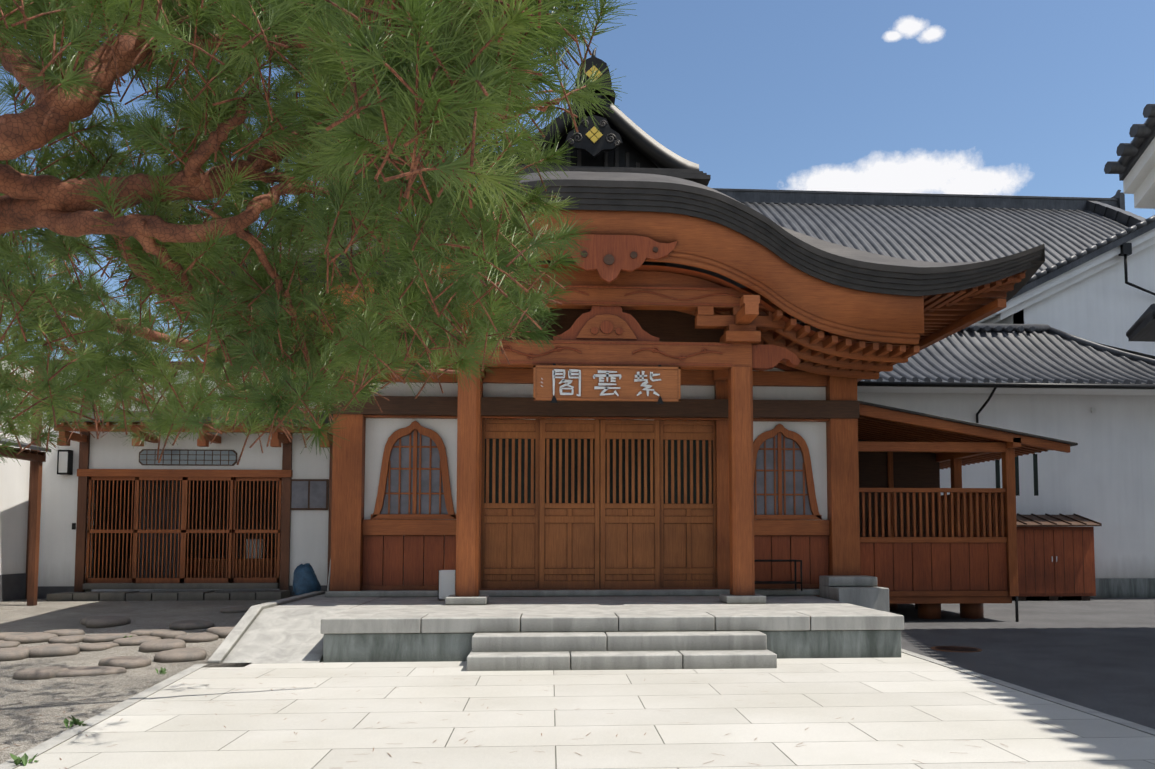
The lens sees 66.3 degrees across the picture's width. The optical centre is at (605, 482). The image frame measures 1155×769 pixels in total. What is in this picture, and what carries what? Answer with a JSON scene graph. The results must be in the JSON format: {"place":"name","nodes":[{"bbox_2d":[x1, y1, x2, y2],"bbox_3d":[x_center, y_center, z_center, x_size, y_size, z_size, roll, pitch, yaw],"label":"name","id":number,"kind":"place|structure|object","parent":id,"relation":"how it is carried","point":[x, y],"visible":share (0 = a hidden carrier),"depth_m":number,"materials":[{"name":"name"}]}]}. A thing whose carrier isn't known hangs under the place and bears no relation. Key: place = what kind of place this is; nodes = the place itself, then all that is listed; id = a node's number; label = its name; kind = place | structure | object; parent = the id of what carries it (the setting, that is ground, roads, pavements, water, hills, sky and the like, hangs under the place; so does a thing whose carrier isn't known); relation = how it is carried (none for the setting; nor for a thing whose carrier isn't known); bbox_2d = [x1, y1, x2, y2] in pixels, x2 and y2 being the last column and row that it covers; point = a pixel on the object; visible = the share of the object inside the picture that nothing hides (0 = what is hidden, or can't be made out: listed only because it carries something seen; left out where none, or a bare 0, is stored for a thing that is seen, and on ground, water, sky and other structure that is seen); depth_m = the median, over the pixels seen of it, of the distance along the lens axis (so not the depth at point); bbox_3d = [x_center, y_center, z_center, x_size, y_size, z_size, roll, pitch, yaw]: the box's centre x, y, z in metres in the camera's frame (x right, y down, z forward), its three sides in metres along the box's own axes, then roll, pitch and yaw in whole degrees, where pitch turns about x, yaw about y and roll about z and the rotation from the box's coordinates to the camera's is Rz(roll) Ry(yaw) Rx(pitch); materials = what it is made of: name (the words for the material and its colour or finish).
{"place":"outdoors","nodes":[
{"label":"outdoors","id":0,"kind":"place"},
{"bbox_2d":[0,0,636,465],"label":"pine","id":1,"kind":"object","parent":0,"point":[446,38],"depth_m":3.19,"materials":[{"name":"green plant"}]},
{"bbox_2d":[0,0,576,417],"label":"branches","id":2,"kind":"object","parent":1,"relation":"attached to","point":[27,201],"visible":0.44,"depth_m":3.12,"materials":[{"name":"red plant"}]},
{"bbox_2d":[0,0,1154,366],"label":"sky","id":3,"kind":"structure","parent":0,"point":[972,97],"materials":[{"name":"blue"}]},
{"bbox_2d":[889,598,1154,728],"bbox_3d":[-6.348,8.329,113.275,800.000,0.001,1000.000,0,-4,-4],"label":"ground","id":4,"kind":"structure","parent":0,"point":[1097,654],"depth_m":11.38,"materials":[{"name":"grey asphalt"}]},
{"bbox_2d":[0,357,50,605],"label":"boundary wall","id":5,"kind":"structure","parent":4,"relation":"on","point":[14,487],"depth_m":14.51,"materials":[{"name":"white paint"}]},
{"bbox_2d":[0,589,278,763],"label":"gravel garden","id":6,"kind":"object","parent":4,"relation":"on","point":[55,698],"visible":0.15,"depth_m":9.51,"materials":[{"name":"grey gravel"}]},
{"bbox_2d":[10,635,166,765],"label":"weeds","id":7,"kind":"object","parent":6,"relation":"on","point":[23,759],"visible":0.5,"depth_m":6.40,"materials":[{"name":"green plant"}]},
{"bbox_2d":[0,607,248,679],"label":"stepping stones","id":8,"kind":"object","parent":6,"relation":"on","point":[168,645],"visible":0.92,"depth_m":10.43,"materials":[{"name":"grey stone"}]},
{"bbox_2d":[25,332,332,600],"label":"wing","id":9,"kind":"structure","parent":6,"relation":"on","point":[117,512],"depth_m":15.31,"materials":[{"name":"white paint"}]},
{"bbox_2d":[0,664,1024,768],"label":"fallen needles","id":10,"kind":"object","parent":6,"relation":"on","point":[412,722],"visible":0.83,"depth_m":6.59,"materials":[{"name":"brown plant"}]},
{"bbox_2d":[207,576,903,670],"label":"stone platform","id":11,"kind":"structure","parent":4,"relation":"on","point":[541,630],"depth_m":10.01,"materials":[{"name":"stone"}]},
{"bbox_2d":[292,559,330,594],"bbox_3d":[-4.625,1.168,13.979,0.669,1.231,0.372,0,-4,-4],"label":"tarp bundle","id":12,"kind":"object","parent":11,"relation":"on","point":[305,579],"visible":0.94,"depth_m":13.86,"materials":[{"name":"blue plastic"}]},
{"bbox_2d":[438,570,455,599],"bbox_3d":[-2.252,1.461,12.615,0.240,0.420,0.200,0,-4,-4],"label":"white box","id":13,"kind":"object","parent":11,"relation":"on","point":[447,584],"visible":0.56,"depth_m":12.52,"materials":[{"name":"white paint"}]},
{"bbox_2d":[330,322,860,590],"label":"hall","id":14,"kind":"structure","parent":11,"relation":"on","point":[604,495],"depth_m":13.70,"materials":[{"name":"brown wood"}]},
{"bbox_2d":[189,47,1044,381],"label":"hall roof","id":15,"kind":"structure","parent":14,"relation":"on","point":[625,175],"depth_m":11.99,"materials":[{"name":"brown wood"}]},
{"bbox_2d":[712,188,1145,381],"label":"hall roof","id":16,"kind":"structure","parent":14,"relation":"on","point":[947,228],"depth_m":34.98,"materials":[{"name":"tile"}]},
{"bbox_2d":[409,234,799,596],"bbox_3d":[-0.021,-0.836,12.644,5.410,4.810,2.400,0,-4,-4],"label":"porch frame","id":17,"kind":"object","parent":11,"relation":"on","point":[616,309],"visible":0.79,"depth_m":12.16,"materials":[{"name":"brown wood"}]},
{"bbox_2d":[533,364,680,403],"bbox_3d":[0.020,-1.340,12.020,2.000,0.540,0.070,0,-4,-4],"label":"name board","id":18,"kind":"object","parent":17,"relation":"attached to","point":[555,383],"visible":1,"depth_m":12.00,"materials":[{"name":"brown wood"}]},
{"bbox_2d":[754,560,802,590],"bbox_3d":[2.553,1.404,13.412,0.774,0.461,0.348,0,-4,-4],"label":"stand","id":19,"kind":"object","parent":11,"relation":"on","point":[778,582],"visible":0.58,"depth_m":13.26,"materials":[{"name":"grey metal"}]},
{"bbox_2d":[0,649,1154,768],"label":"stone paving","id":20,"kind":"structure","parent":4,"relation":"on","point":[929,713],"depth_m":6.57,"materials":[{"name":"stone"}]},
{"bbox_2d":[813,400,1077,621],"bbox_3d":[5.575,0.703,18.234,3.820,3.620,7.925,0,-4,-4],"label":"wooden side porch","id":21,"kind":"object","parent":4,"relation":"on","point":[927,549],"visible":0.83,"depth_m":14.60,"materials":[{"name":"brown wood"}]},
{"bbox_2d":[931,646,981,651],"bbox_3d":[4.356,2.069,10.992,0.600,0.009,0.600,0,-4,-4],"label":"manhole cover","id":22,"kind":"object","parent":4,"relation":"on","point":[954,649],"visible":1,"depth_m":10.93,"materials":[{"name":"metal"}]},
{"bbox_2d":[857,323,1154,597],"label":"side building","id":23,"kind":"structure","parent":4,"relation":"on","point":[1103,471],"depth_m":20.43,"materials":[{"name":"paint"}]},
{"bbox_2d":[942,215,1154,383],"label":"white storehouse","id":24,"kind":"structure","parent":4,"relation":"on","point":[1102,292],"depth_m":23.91,"materials":[{"name":"paint"}]},
{"bbox_2d":[1012,513,1101,600],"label":"storage shed","id":25,"kind":"structure","parent":4,"relation":"on","point":[1054,563],"depth_m":19.33,"materials":[{"name":"red wood"}]},
{"bbox_2d":[1104,104,1154,341],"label":"storehouse","id":26,"kind":"structure","parent":4,"relation":"on","point":[1133,166],"depth_m":13.01,"materials":[{"name":"white paint"}]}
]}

